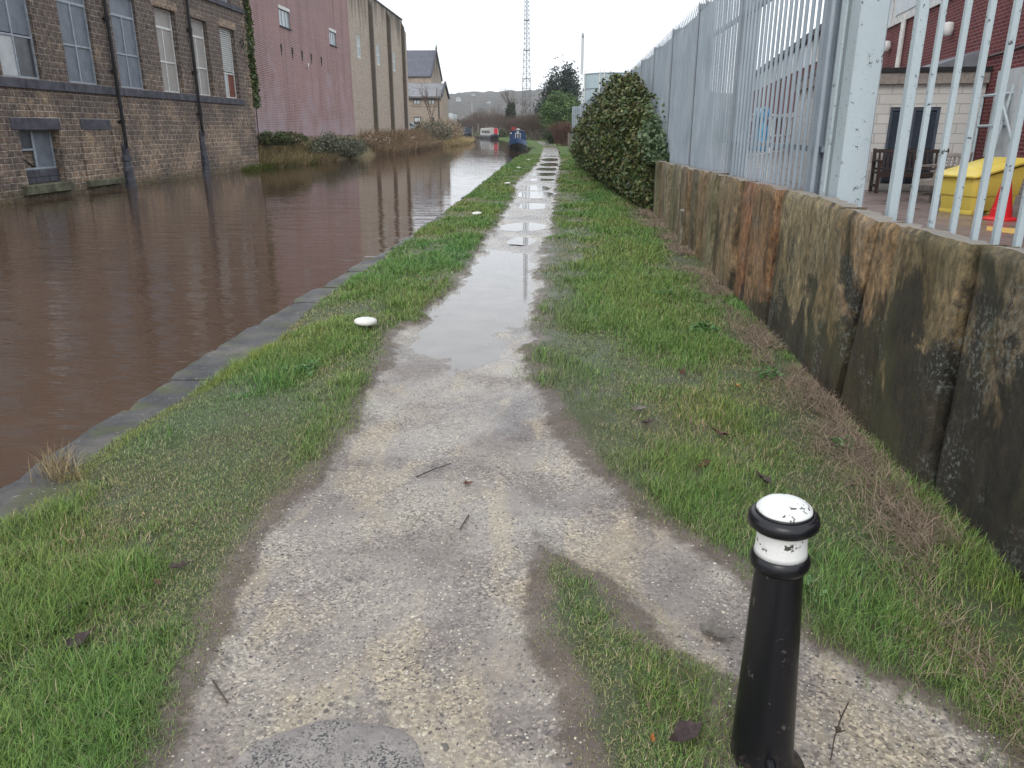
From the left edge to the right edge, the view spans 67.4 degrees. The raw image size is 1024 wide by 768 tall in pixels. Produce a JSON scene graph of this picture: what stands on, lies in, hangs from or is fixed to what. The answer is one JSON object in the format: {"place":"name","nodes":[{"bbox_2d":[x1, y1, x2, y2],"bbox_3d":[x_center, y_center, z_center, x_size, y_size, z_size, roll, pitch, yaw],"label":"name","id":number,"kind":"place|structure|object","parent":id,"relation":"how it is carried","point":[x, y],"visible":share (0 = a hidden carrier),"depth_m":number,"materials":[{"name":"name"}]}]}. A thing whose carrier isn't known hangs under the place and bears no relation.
{"place":"outdoors","nodes":[
{"label":"outdoors","id":0,"kind":"place"},
{"bbox_2d":[0,136,530,488],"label":"canal water","id":1,"kind":"structure","parent":0,"point":[114,301],"depth_m":12.71,"materials":[{"name":"liquid"}]},
{"bbox_2d":[0,0,259,203],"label":"stone mill","id":2,"kind":"object","parent":1,"relation":"in","point":[97,95],"visible":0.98,"depth_m":28.65,"materials":[{"name":"brick"}]},
{"bbox_2d":[0,0,39,78],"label":"window","id":3,"kind":"structure","parent":2,"relation":"in","point":[17,54],"depth_m":23.24,"materials":[{"name":"glass"}]},
{"bbox_2d":[18,129,56,169],"bbox_3d":[-15.230,-7.430,24.323,0.240,1.220,1.900,1,18,2],"label":"window","id":4,"kind":"structure","parent":2,"relation":"in","point":[39,141],"depth_m":24.60,"materials":[{"name":"grey paint"}]},
{"bbox_2d":[56,0,96,84],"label":"window","id":5,"kind":"structure","parent":2,"relation":"in","point":[71,13],"depth_m":26.18,"materials":[{"name":"glass"}]},
{"bbox_2d":[108,0,142,88],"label":"window","id":6,"kind":"structure","parent":2,"relation":"in","point":[121,12],"depth_m":29.24,"materials":[{"name":"glass"}]},
{"bbox_2d":[153,7,179,92],"bbox_3d":[-14.642,-14.001,32.317,0.070,3.250,1.850,1,18,2],"label":"window","id":7,"kind":"structure","parent":2,"relation":"in","point":[165,41],"depth_m":32.56,"materials":[{"name":"glass"}]},
{"bbox_2d":[191,19,209,95],"bbox_3d":[-14.495,-15.010,35.350,0.070,3.250,1.850,1,18,2],"label":"window","id":8,"kind":"structure","parent":2,"relation":"in","point":[198,37],"depth_m":35.71,"materials":[{"name":"glass"}]},
{"bbox_2d":[219,27,236,97],"bbox_3d":[-14.375,-16.043,38.461,0.150,3.250,1.850,1,18,2],"label":"window","id":9,"kind":"structure","parent":2,"relation":"in","point":[226,48],"depth_m":38.75,"materials":[{"name":"glass"}]},
{"bbox_2d":[243,0,260,139],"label":"ivy vine","id":10,"kind":"object","parent":2,"relation":"attached to","point":[252,66],"visible":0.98,"depth_m":40.93,"materials":[{"name":"green plant"}]},
{"bbox_2d":[240,158,320,171],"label":"bank grass","id":11,"kind":"structure","parent":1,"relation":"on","point":[253,168],"depth_m":41.94,"materials":[{"name":"plant"}]},
{"bbox_2d":[258,135,341,168],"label":"dry reeds","id":12,"kind":"object","parent":1,"relation":"in","point":[294,152],"visible":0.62,"depth_m":46.17,"materials":[{"name":"brown plant"}]},
{"bbox_2d":[357,126,445,154],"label":"dry reeds","id":13,"kind":"object","parent":1,"relation":"in","point":[421,141],"visible":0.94,"depth_m":71.85,"materials":[{"name":"brown plant"}]},
{"bbox_2d":[427,133,474,146],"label":"dry reeds","id":14,"kind":"object","parent":1,"relation":"on","point":[459,141],"visible":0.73,"depth_m":101.53,"materials":[{"name":"beige plant"}]},
{"bbox_2d":[461,124,471,135],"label":"narrowboat","id":15,"kind":"object","parent":1,"relation":"on","point":[467,130],"visible":0.53,"depth_m":232.31,"materials":[{"name":"grey paint"}]},
{"bbox_2d":[479,127,498,138],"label":"narrowboat","id":16,"kind":"object","parent":1,"relation":"on","point":[489,133],"visible":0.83,"depth_m":165.08,"materials":[{"name":"grey paint"}]},
{"bbox_2d":[508,127,526,151],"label":"narrowboat","id":17,"kind":"object","parent":1,"relation":"on","point":[517,142],"visible":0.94,"depth_m":74.70,"materials":[{"name":"blue paint"}]},
{"bbox_2d":[259,136,448,166],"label":"bank","id":18,"kind":"structure","parent":0,"point":[370,152],"depth_m":59.92,"materials":[{"name":"plant"}]},
{"bbox_2d":[257,130,291,145],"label":"bramble bush","id":19,"kind":"object","parent":18,"relation":"on","point":[268,139],"visible":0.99,"depth_m":43.62,"materials":[{"name":"green plant"}]},
{"bbox_2d":[280,131,311,142],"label":"bramble bush","id":20,"kind":"object","parent":18,"relation":"on","point":[296,137],"visible":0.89,"depth_m":47.48,"materials":[{"name":"green plant"}]},
{"bbox_2d":[245,0,356,149],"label":"brick warehouse","id":21,"kind":"structure","parent":18,"relation":"on","point":[302,54],"depth_m":51.89,"materials":[{"name":"brick"}]},
{"bbox_2d":[278,8,289,27],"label":"window","id":22,"kind":"structure","parent":21,"relation":"in","point":[283,16],"depth_m":48.00,"materials":[{"name":"glass"}]},
{"bbox_2d":[329,31,335,45],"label":"window","id":23,"kind":"structure","parent":21,"relation":"in","point":[331,35],"depth_m":58.83,"materials":[{"name":"glass"}]},
{"bbox_2d":[305,131,353,155],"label":"bramble bush","id":24,"kind":"object","parent":18,"relation":"on","point":[336,144],"visible":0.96,"depth_m":51.16,"materials":[{"name":"green plant"}]},
{"bbox_2d":[340,135,367,156],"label":"bramble bush","id":25,"kind":"object","parent":18,"relation":"on","point":[357,149],"visible":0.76,"depth_m":57.27,"materials":[{"name":"green plant"}]},
{"bbox_2d":[354,131,392,147],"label":"bramble bush","id":26,"kind":"object","parent":18,"relation":"on","point":[387,138],"visible":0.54,"depth_m":65.29,"materials":[{"name":"brown plant"}]},
{"bbox_2d":[347,0,409,135],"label":"stone warehouse","id":27,"kind":"structure","parent":18,"relation":"on","point":[378,45],"depth_m":74.12,"materials":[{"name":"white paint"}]},
{"bbox_2d":[356,34,360,57],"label":"window","id":28,"kind":"structure","parent":27,"relation":"in","point":[357,36],"depth_m":66.93,"materials":[{"name":"glass"}]},
{"bbox_2d":[376,44,379,65],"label":"window","id":29,"kind":"structure","parent":27,"relation":"in","point":[377,46],"depth_m":74.64,"materials":[{"name":"glass"}]},
{"bbox_2d":[407,45,442,82],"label":"church hall","id":30,"kind":"structure","parent":18,"relation":"on","point":[423,66],"depth_m":143.07,"materials":[{"name":"stone"}]},
{"bbox_2d":[408,81,449,124],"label":"stone cottage","id":31,"kind":"structure","parent":18,"relation":"on","point":[418,110],"depth_m":113.96,"materials":[{"name":"grey stone"}]},
{"bbox_2d":[417,81,442,122],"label":"young tree","id":32,"kind":"object","parent":18,"relation":"on","point":[427,98],"visible":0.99,"depth_m":108.11,"materials":[{"name":"brown plant"}]},
{"bbox_2d":[410,118,455,140],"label":"bramble bush","id":33,"kind":"object","parent":18,"relation":"on","point":[439,130],"visible":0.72,"depth_m":94.69,"materials":[{"name":"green plant"}]},
{"bbox_2d":[430,116,458,138],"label":"bramble bush","id":34,"kind":"object","parent":18,"relation":"on","point":[454,130],"visible":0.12,"depth_m":105.87,"materials":[{"name":"beige plant"}]},
{"bbox_2d":[455,118,465,136],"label":"bramble bush","id":35,"kind":"object","parent":18,"relation":"on","point":[461,129],"visible":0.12,"depth_m":122.09,"materials":[{"name":"beige plant"}]},
{"bbox_2d":[469,106,489,127],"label":"bare tree","id":36,"kind":"object","parent":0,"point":[474,114],"visible":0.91,"depth_m":219.09,"materials":[{"name":"brown plant"}]},
{"bbox_2d":[0,153,1023,767],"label":"ground","id":37,"kind":"structure","parent":0,"point":[566,421],"depth_m":3.96,"materials":[{"name":"plant"}]},
{"bbox_2d":[65,627,96,649],"bbox_3d":[-1.652,0.975,2.946,0.048,0.030,0.138,11,21,30],"label":"dead leaf","id":38,"kind":"object","parent":37,"relation":"on","point":[80,635],"visible":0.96,"depth_m":2.95,"materials":[{"name":"plant"}]},
{"bbox_2d":[169,560,195,567],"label":"dead leaf","id":39,"kind":"object","parent":37,"relation":"on","point":[181,564],"visible":1,"depth_m":3.44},
{"bbox_2d":[283,359,319,374],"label":"weed clump","id":40,"kind":"object","parent":37,"relation":"on","point":[304,366],"visible":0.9,"depth_m":6.23,"materials":[{"name":"green plant"}]},
{"bbox_2d":[354,317,376,329],"bbox_3d":[-1.440,-0.572,7.580,0.226,0.165,0.226,16,23,36],"label":"mooring bollard","id":41,"kind":"object","parent":37,"relation":"on","point":[367,322],"visible":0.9,"depth_m":7.50,"materials":[{"name":"white metal"}]},
{"bbox_2d":[568,66,669,210],"bbox_3d":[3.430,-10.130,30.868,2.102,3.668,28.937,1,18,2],"label":"ivy bush","id":42,"kind":"object","parent":37,"relation":"on","point":[618,145],"visible":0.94,"depth_m":20.55,"materials":[{"name":"green plant"}]},
{"bbox_2d":[651,287,676,296],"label":"weed clump","id":43,"kind":"object","parent":37,"relation":"on","point":[664,292],"visible":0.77,"depth_m":9.03,"materials":[{"name":"green plant"}]},
{"bbox_2d":[678,209,684,245],"bbox_3d":[2.874,-2.601,12.947,0.100,0.670,0.250,1,18,2],"label":"stub post","id":44,"kind":"object","parent":37,"relation":"on","point":[681,227],"visible":0.64,"depth_m":12.86,"materials":[{"name":"wood"}]},
{"bbox_2d":[669,719,708,741],"bbox_3d":[0.575,1.114,2.478,0.163,0.038,0.072,-17,29,-22],"label":"dead leaf","id":45,"kind":"object","parent":37,"relation":"on","point":[690,729],"visible":1,"depth_m":2.48,"materials":[{"name":"plant"}]},
{"bbox_2d":[687,316,725,334],"bbox_3d":[1.827,-0.568,7.440,0.356,0.163,0.487,-3,19,-10],"label":"weed clump","id":46,"kind":"object","parent":37,"relation":"on","point":[703,323],"visible":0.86,"depth_m":7.39,"materials":[{"name":"green plant"}]},
{"bbox_2d":[755,471,770,482],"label":"dead leaf","id":47,"kind":"object","parent":37,"relation":"on","point":[767,480],"visible":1,"depth_m":4.28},
{"bbox_2d":[751,361,783,379],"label":"weed clump","id":48,"kind":"object","parent":37,"relation":"on","point":[767,374],"visible":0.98,"depth_m":6.09,"materials":[{"name":"green plant"}]},
{"bbox_2d":[803,571,827,601],"bbox_3d":[1.265,0.847,3.276,0.169,0.085,0.208,11,21,30],"label":"weed clump","id":49,"kind":"object","parent":37,"relation":"on","point":[808,580],"visible":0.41,"depth_m":3.27,"materials":[{"name":"green plant"}]},
{"bbox_2d":[631,208,1023,767],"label":"dead grass","id":50,"kind":"structure","parent":37,"relation":"on","point":[862,440],"depth_m":4.23,"materials":[{"name":"plant"}]},
{"bbox_2d":[653,160,1023,588],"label":"slab wall","id":51,"kind":"structure","parent":37,"relation":"on","point":[904,340],"depth_m":4.55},
{"bbox_2d":[825,435,859,450],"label":"weed clump","id":52,"kind":"object","parent":37,"relation":"on","point":[839,442],"visible":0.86,"depth_m":4.77,"materials":[{"name":"green plant"}]},
{"bbox_2d":[500,86,529,111],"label":"bare tree","id":53,"kind":"object","parent":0,"point":[507,94],"visible":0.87,"depth_m":215.56,"materials":[{"name":"brown plant"}]},
{"bbox_2d":[448,88,731,130],"bbox_3d":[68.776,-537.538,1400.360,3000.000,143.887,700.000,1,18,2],"label":"hill","id":54,"kind":"structure","parent":0,"point":[480,100],"depth_m":1306.38,"materials":[{"name":"grass"},{"name":"earth"}]},
{"bbox_2d":[158,141,1023,767],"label":"path","id":55,"kind":"structure","parent":0,"point":[464,421],"depth_m":3.34,"materials":[{"name":"gravel"}]},
{"bbox_2d":[232,719,424,767],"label":"concrete patch","id":56,"kind":"object","parent":55,"relation":"on","point":[333,743],"visible":0.96,"depth_m":2.49,"materials":[{"name":"concrete"}]},
{"bbox_2d":[407,244,537,376],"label":"puddle","id":57,"kind":"object","parent":55,"relation":"on","point":[501,283],"visible":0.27,"depth_m":8.47,"materials":[{"name":"liquid"}]},
{"bbox_2d":[506,237,534,245],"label":"puddle","id":58,"kind":"object","parent":55,"relation":"on","point":[522,241],"visible":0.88,"depth_m":13.88,"materials":[{"name":"liquid"}]},
{"bbox_2d":[500,222,546,230],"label":"puddle","id":59,"kind":"object","parent":55,"relation":"on","point":[530,226],"visible":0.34,"depth_m":16.02,"materials":[{"name":"liquid"}]},
{"bbox_2d":[519,203,544,208],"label":"puddle","id":60,"kind":"object","parent":55,"relation":"on","point":[532,206],"visible":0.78,"depth_m":20.14,"materials":[{"name":"liquid"}]},
{"bbox_2d":[518,191,553,197],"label":"puddle","id":61,"kind":"object","parent":55,"relation":"on","point":[536,194],"visible":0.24,"depth_m":23.81,"materials":[{"name":"liquid"}]},
{"bbox_2d":[523,186,549,190],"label":"puddle","id":62,"kind":"object","parent":55,"relation":"on","point":[536,188],"visible":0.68,"depth_m":26.20,"materials":[{"name":"liquid"}]},
{"bbox_2d":[527,178,553,180],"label":"puddle","id":63,"kind":"object","parent":55,"relation":"on","point":[540,179],"visible":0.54,"depth_m":30.85,"materials":[{"name":"liquid"}]},
{"bbox_2d":[533,173,555,175],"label":"puddle","id":64,"kind":"object","parent":55,"relation":"on","point":[544,174],"visible":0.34,"depth_m":34.23,"materials":[{"name":"liquid"}]},
{"bbox_2d":[700,617,743,642],"bbox_3d":[0.829,0.979,3.035,0.072,0.048,0.200,-25,22,-40],"label":"dead leaf","id":65,"kind":"object","parent":55,"relation":"on","point":[710,626],"visible":0.91,"depth_m":3.07,"materials":[{"name":"plant"}]},
{"bbox_2d":[730,494,820,767],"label":"bollard","id":66,"kind":"object","parent":55,"relation":"on","point":[786,527],"visible":0.98,"depth_m":2.23,"materials":[{"name":"metal"}]},
{"bbox_2d":[830,702,848,760],"bbox_3d":[1.038,1.103,2.437,0.040,0.211,0.025,1,18,2],"label":"dry stalk","id":67,"kind":"object","parent":55,"relation":"on","point":[838,728],"visible":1,"depth_m":2.43,"materials":[{"name":"brown plant"}]},
{"bbox_2d":[472,131,725,153],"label":"towpath bank","id":68,"kind":"structure","parent":0,"point":[537,148],"depth_m":86.72,"materials":[{"name":"plant"}]},
{"bbox_2d":[454,116,485,133],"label":"bare shrub","id":69,"kind":"object","parent":68,"relation":"on","point":[466,123],"visible":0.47,"depth_m":247.58,"materials":[{"name":"plant"}]},
{"bbox_2d":[465,110,502,131],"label":"bare shrub","id":70,"kind":"object","parent":68,"relation":"on","point":[473,123],"visible":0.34,"depth_m":226.99,"materials":[{"name":"plant"}]},
{"bbox_2d":[476,110,508,135],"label":"bare shrub","id":71,"kind":"object","parent":68,"relation":"on","point":[493,121],"visible":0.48,"depth_m":201.89,"materials":[{"name":"plant"}]},
{"bbox_2d":[498,128,507,136],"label":"green bush","id":72,"kind":"object","parent":68,"relation":"on","point":[501,132],"visible":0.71,"depth_m":180.29,"materials":[{"name":"green plant"}]},
{"bbox_2d":[504,98,517,128],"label":"ivy tree","id":73,"kind":"object","parent":68,"relation":"on","point":[509,111],"visible":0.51,"depth_m":186.13,"materials":[{"name":"green plant"}]},
{"bbox_2d":[498,114,525,137],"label":"bare shrub","id":74,"kind":"object","parent":68,"relation":"on","point":[510,116],"visible":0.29,"depth_m":171.47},
{"bbox_2d":[501,118,523,135],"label":"bare shrub","id":75,"kind":"object","parent":68,"relation":"on","point":[507,124],"visible":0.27,"depth_m":150.62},
{"bbox_2d":[509,113,536,139],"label":"bare shrub","id":76,"kind":"object","parent":68,"relation":"on","point":[520,127],"visible":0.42,"depth_m":137.68,"materials":[{"name":"plant"}]},
{"bbox_2d":[521,0,531,134],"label":"lattice mast","id":77,"kind":"object","parent":68,"relation":"on","point":[526,60],"visible":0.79,"depth_m":239.60,"materials":[{"name":"metal"}]},
{"bbox_2d":[515,111,558,140],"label":"bare shrub","id":78,"kind":"object","parent":68,"relation":"on","point":[533,123],"visible":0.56,"depth_m":130.21,"materials":[{"name":"plant"}]},
{"bbox_2d":[541,122,566,143],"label":"green bush","id":79,"kind":"object","parent":68,"relation":"on","point":[549,136],"visible":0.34,"depth_m":102.20,"materials":[{"name":"green plant"}]},
{"bbox_2d":[530,54,583,135],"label":"conifer","id":80,"kind":"object","parent":68,"relation":"on","point":[566,78],"visible":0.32,"depth_m":158.86,"materials":[{"name":"green plant"}]},
{"bbox_2d":[536,88,582,131],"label":"evergreen tree","id":81,"kind":"object","parent":68,"relation":"on","point":[548,115],"visible":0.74,"depth_m":104.13,"materials":[{"name":"green plant"}]},
{"bbox_2d":[546,118,573,145],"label":"bare shrub","id":82,"kind":"object","parent":68,"relation":"on","point":[557,127],"visible":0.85,"depth_m":87.89,"materials":[{"name":"plant"}]},
{"bbox_2d":[583,68,628,101],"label":"gas holder","id":83,"kind":"object","parent":68,"relation":"on","point":[591,82],"visible":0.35,"depth_m":185.91,"materials":[{"name":"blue metal"}]},
{"bbox_2d":[378,0,823,93],"label":"sky","id":84,"kind":"structure","parent":0,"point":[480,44],"materials":[{"name":"white"}]},
{"bbox_2d":[705,143,1023,248],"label":"yard paving","id":85,"kind":"structure","parent":0,"point":[874,202],"depth_m":12.42,"materials":[{"name":"concrete"}]},
{"bbox_2d":[571,0,842,194],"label":"palisade fence","id":86,"kind":"object","parent":85,"relation":"on","point":[677,75],"visible":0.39,"depth_m":10.22,"materials":[{"name":"metal"}]},
{"bbox_2d":[725,110,792,180],"bbox_3d":[6.196,-5.805,18.974,0.059,1.650,8.002,9,21,26],"label":"yard railing","id":87,"kind":"object","parent":85,"relation":"on","point":[770,141],"visible":0.18,"depth_m":20.70,"materials":[{"name":"metal"}]},
{"bbox_2d":[749,107,768,151],"bbox_3d":[5.251,-5.376,16.209,0.315,0.880,1.222,1,18,2],"label":"blue sheet","id":88,"kind":"object","parent":87,"relation":"hanging from","point":[762,128],"visible":0.2,"depth_m":15.94,"materials":[{"name":"plastic"}]},
{"bbox_2d":[750,0,1023,160],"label":"brick building","id":89,"kind":"structure","parent":85,"relation":"on","point":[899,32],"depth_m":17.77,"materials":[{"name":"brick"}]},
{"bbox_2d":[791,48,800,71],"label":"window","id":90,"kind":"structure","parent":89,"relation":"in","point":[799,48],"depth_m":41.73,"materials":[{"name":"glass"}]},
{"bbox_2d":[803,37,818,65],"bbox_3d":[14.804,-16.446,38.086,0.110,1.050,4.370,4,19,11],"label":"window","id":91,"kind":"structure","parent":89,"relation":"in","point":[805,50],"depth_m":37.91,"materials":[{"name":"white glass"}]},
{"bbox_2d":[888,0,894,24],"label":"window","id":92,"kind":"structure","parent":89,"relation":"in","point":[892,1],"depth_m":23.72,"materials":[{"name":"glass"}]},
{"bbox_2d":[895,0,916,15],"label":"window","id":93,"kind":"structure","parent":89,"relation":"in","point":[902,6],"depth_m":22.14,"materials":[{"name":"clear glass"}]},
{"bbox_2d":[983,67,1023,156],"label":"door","id":94,"kind":"structure","parent":89,"relation":"in","point":[1015,76],"depth_m":14.82,"materials":[{"name":"white"}]},
{"bbox_2d":[790,50,992,190],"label":"block shed","id":95,"kind":"structure","parent":85,"relation":"on","point":[889,102],"depth_m":16.45,"materials":[{"name":"pale concrete block"},{"name":"dark roof trim"},{"name":"dark steel"}]},
{"bbox_2d":[880,107,940,183],"bbox_3d":[8.636,-5.179,16.708,1.000,1.590,0.095,4,19,11],"label":"louvred door","id":96,"kind":"structure","parent":95,"relation":"in","point":[894,111],"depth_m":16.61,"materials":[{"name":"metal"}]},
{"bbox_2d":[868,148,955,192],"bbox_3d":[8.488,-4.523,16.305,1.520,0.900,0.680,4,19,11],"label":"bench","id":97,"kind":"object","parent":85,"relation":"on","point":[879,173],"visible":0.66,"depth_m":16.44,"materials":[{"name":"brown wood"}]},
{"bbox_2d":[819,0,1023,247],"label":"bar fence","id":98,"kind":"object","parent":85,"relation":"on","point":[859,57],"visible":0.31,"depth_m":5.23,"materials":[{"name":"metal"}]},
{"bbox_2d":[914,152,972,205],"bbox_3d":[7.778,-3.739,13.946,0.680,0.900,0.640,-9,20,-24],"label":"garden chair","id":99,"kind":"object","parent":85,"relation":"on","point":[930,181],"visible":0.38,"depth_m":13.98,"materials":[{"name":"brown wood"}]},
{"bbox_2d":[935,157,1023,214],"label":"grit bin","id":100,"kind":"object","parent":85,"relation":"on","point":[971,185],"visible":0.48,"depth_m":12.18,"materials":[{"name":"yellow plastic"}]},
{"bbox_2d":[982,181,1016,221],"bbox_3d":[7.325,-2.820,11.420,0.460,0.750,0.460,1,18,2],"label":"traffic cone","id":101,"kind":"object","parent":85,"relation":"on","point":[1008,217],"visible":0.39,"depth_m":11.38,"materials":[{"name":"red plastic"}]},
{"bbox_2d":[986,226,1014,233],"bbox_3d":[6.665,-2.038,10.243,0.590,0.006,0.957,9,21,26],"label":"painted line","id":102,"kind":"object","parent":85,"relation":"on","point":[1005,230],"visible":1,"depth_m":10.40,"materials":[{"name":"paint"}]},
{"bbox_2d":[1014,179,1023,204],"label":"steps","id":103,"kind":"structure","parent":85,"relation":"on","point":[1018,199],"depth_m":13.87,"materials":[{"name":"grey concrete"}]},
{"bbox_2d":[971,84,1014,161],"bbox_3d":[9.500,-5.031,14.980,0.240,1.506,1.693,-1,18,-3],"label":"ramp railing","id":104,"kind":"object","parent":103,"relation":"on","point":[1005,115],"visible":0.58,"depth_m":14.94,"materials":[{"name":"metal"}]},
{"label":"far ground","id":105,"kind":"structure","parent":0,"visible":0},
{"bbox_2d":[580,33,583,90],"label":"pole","id":106,"kind":"object","parent":105,"relation":"on","point":[582,56],"visible":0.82,"depth_m":828.42,"materials":[{"name":"metal"}]},
{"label":"canal wall","id":107,"kind":"structure","parent":105,"relation":"on","visible":0},
{"bbox_2d":[0,170,500,552],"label":"canal coping","id":108,"kind":"object","parent":107,"relation":"on","point":[20,492],"visible":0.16,"depth_m":5.70,"materials":[{"name":"stone"}]},
{"bbox_2d":[26,439,90,484],"bbox_3d":[-2.618,0.451,4.414,0.431,0.189,0.527,-8,20,-23],"label":"dry tussock","id":109,"kind":"object","parent":108,"relation":"on","point":[55,466],"visible":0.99,"depth_m":4.41,"materials":[{"name":"beige plant"}]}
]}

